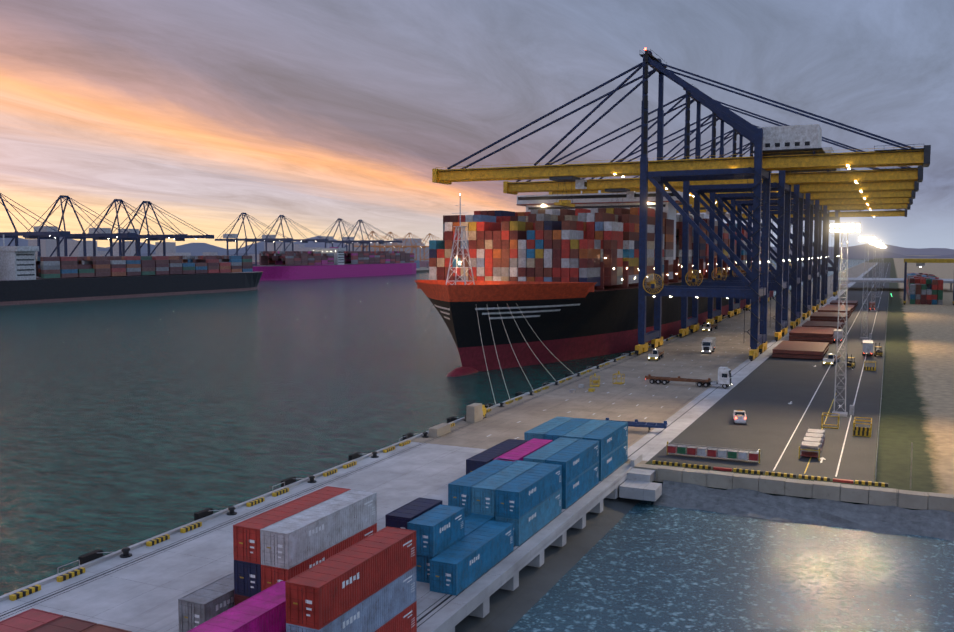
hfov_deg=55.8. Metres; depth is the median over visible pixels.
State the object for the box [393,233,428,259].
crane
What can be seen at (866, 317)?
light mast
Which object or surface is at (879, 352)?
forklift
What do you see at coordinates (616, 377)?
lashing cage
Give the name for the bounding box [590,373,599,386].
lashing cage
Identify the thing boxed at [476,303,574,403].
mooring lines
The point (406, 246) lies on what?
crane
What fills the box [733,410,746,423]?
car
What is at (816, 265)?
sts crane
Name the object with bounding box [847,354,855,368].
forklift
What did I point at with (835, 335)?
truck
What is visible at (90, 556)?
quay fenders bollards
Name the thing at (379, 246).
crane
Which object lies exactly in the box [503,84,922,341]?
sts crane
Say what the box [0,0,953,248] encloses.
sky
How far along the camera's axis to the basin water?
85.41 m
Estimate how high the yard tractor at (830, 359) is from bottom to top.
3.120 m
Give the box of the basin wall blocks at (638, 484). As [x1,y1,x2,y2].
[619,454,953,511]
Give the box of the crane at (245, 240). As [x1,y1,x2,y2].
[215,213,292,265]
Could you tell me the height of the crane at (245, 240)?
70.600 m
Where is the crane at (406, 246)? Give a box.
[373,232,418,250]
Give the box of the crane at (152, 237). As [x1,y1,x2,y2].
[82,199,187,255]
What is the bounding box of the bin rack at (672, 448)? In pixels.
[667,441,759,462]
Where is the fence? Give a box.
[875,297,912,488]
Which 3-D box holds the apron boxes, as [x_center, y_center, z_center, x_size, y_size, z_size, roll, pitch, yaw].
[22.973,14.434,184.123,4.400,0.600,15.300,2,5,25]
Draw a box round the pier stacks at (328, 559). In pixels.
[0,486,416,631]
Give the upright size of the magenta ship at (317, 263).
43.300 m
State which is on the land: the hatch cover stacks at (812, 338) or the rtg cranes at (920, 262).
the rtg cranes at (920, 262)
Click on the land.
(917, 402)
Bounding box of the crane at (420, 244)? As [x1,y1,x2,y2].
[413,233,441,260]
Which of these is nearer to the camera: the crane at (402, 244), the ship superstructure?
the ship superstructure
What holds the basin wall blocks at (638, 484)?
on the riprap
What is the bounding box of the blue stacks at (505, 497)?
[385,416,627,595]
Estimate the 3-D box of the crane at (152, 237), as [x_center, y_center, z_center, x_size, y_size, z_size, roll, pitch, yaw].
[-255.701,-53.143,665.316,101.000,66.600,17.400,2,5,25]
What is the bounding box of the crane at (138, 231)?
[112,201,213,255]
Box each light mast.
[830,221,859,416]
[859,236,874,338]
[869,240,880,311]
[875,244,882,296]
[880,246,885,275]
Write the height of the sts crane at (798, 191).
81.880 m
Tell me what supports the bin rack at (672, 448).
on the road
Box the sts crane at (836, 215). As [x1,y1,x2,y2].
[690,172,906,296]
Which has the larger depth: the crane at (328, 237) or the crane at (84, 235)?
the crane at (328, 237)
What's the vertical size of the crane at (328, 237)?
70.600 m
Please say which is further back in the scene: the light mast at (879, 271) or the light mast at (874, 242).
the light mast at (879, 271)
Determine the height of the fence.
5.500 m
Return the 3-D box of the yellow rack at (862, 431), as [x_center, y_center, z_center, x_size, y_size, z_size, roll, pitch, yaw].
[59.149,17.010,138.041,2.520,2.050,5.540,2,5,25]
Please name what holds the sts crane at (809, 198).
on the apron
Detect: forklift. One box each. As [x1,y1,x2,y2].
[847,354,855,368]
[874,343,882,356]
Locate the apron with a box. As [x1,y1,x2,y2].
[411,262,875,463]
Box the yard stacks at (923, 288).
[906,273,942,304]
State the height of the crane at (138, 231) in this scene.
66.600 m
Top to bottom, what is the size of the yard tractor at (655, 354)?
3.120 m
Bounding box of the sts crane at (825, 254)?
[676,171,910,305]
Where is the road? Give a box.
[487,263,890,481]
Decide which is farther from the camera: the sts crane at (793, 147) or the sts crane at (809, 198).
the sts crane at (809, 198)
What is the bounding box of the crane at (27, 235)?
[0,193,69,245]
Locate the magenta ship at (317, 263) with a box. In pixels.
[253,245,415,280]
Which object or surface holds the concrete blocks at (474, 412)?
on the apron
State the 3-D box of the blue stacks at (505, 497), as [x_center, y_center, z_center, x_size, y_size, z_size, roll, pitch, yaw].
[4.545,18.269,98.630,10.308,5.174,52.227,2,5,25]
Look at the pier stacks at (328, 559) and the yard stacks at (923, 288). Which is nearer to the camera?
the pier stacks at (328, 559)
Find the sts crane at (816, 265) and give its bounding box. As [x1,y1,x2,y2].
[679,141,912,312]
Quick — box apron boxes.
[569,380,597,392]
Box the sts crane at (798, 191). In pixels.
[549,111,918,329]
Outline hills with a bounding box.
[0,236,953,258]
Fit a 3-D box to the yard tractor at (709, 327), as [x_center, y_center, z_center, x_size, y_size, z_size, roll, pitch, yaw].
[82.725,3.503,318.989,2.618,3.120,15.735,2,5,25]
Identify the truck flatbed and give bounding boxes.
[645,367,731,388]
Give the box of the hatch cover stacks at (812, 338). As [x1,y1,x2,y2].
[772,300,857,359]
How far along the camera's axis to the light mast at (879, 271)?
550.10 m
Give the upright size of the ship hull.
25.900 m
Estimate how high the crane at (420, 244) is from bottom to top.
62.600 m
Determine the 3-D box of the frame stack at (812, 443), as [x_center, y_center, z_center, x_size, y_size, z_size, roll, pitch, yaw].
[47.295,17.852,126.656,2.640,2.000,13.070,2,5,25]
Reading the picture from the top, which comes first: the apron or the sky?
the sky
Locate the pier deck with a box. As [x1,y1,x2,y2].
[0,262,871,631]
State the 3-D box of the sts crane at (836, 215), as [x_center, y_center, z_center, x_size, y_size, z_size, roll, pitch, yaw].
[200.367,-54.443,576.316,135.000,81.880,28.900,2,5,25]
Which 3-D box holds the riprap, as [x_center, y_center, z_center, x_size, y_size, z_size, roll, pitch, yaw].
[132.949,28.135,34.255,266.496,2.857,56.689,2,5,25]
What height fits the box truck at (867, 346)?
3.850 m
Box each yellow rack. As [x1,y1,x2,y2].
[821,413,839,428]
[853,417,871,437]
[864,361,875,370]
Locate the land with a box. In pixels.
[645,255,953,494]
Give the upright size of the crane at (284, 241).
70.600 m
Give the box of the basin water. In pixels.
[507,500,953,631]
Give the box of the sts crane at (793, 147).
[432,48,930,360]
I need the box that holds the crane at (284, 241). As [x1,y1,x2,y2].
[256,215,327,265]
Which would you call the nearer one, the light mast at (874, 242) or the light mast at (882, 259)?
the light mast at (874, 242)
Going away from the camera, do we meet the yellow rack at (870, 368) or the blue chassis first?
the blue chassis
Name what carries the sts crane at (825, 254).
on the apron
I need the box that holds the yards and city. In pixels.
[28,238,428,267]
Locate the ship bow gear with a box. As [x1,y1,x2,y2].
[417,194,593,376]
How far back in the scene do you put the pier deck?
83.22 m
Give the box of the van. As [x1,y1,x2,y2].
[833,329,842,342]
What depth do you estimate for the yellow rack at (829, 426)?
142.97 m
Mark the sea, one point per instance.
(128, 421)
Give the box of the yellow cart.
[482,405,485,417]
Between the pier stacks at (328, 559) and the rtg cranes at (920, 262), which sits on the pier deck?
the pier stacks at (328, 559)
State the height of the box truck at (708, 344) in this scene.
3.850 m
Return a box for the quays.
[252,260,428,272]
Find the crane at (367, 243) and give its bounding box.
[335,220,401,250]
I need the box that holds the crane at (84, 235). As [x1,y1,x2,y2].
[23,195,136,268]
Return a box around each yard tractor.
[648,349,663,360]
[703,323,717,331]
[823,354,840,365]
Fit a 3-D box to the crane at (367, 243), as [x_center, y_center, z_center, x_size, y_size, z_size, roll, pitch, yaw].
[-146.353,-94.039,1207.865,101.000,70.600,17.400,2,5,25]
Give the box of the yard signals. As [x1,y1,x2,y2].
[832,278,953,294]
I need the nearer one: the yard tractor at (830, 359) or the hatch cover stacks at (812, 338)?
the yard tractor at (830, 359)
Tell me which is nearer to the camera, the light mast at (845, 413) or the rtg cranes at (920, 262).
the light mast at (845, 413)
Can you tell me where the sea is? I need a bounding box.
[0,259,918,595]
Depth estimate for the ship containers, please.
258.21 m
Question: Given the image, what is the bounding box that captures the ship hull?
[414,270,773,370]
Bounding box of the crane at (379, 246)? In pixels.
[354,231,401,250]
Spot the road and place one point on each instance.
(784, 404)
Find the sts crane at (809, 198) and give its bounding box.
[633,127,915,319]
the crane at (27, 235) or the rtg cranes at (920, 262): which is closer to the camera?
the rtg cranes at (920, 262)
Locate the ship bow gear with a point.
(460, 371)
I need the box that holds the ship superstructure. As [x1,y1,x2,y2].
[516,177,708,259]
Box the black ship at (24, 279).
[0,235,262,305]
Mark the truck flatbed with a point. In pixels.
(724, 377)
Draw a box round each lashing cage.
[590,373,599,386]
[613,371,624,383]
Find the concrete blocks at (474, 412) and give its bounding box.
[429,403,482,437]
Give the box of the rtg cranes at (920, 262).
[903,259,953,304]
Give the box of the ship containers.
[429,207,761,289]
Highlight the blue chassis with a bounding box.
[606,418,667,429]
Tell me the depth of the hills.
6317.31 m
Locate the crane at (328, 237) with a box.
[314,218,382,263]
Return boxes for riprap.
[654,480,953,541]
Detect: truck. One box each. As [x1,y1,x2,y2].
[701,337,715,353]
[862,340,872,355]
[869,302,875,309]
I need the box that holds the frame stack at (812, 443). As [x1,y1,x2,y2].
[799,427,824,460]
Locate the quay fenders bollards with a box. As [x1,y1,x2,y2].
[9,290,790,600]
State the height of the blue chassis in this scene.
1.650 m

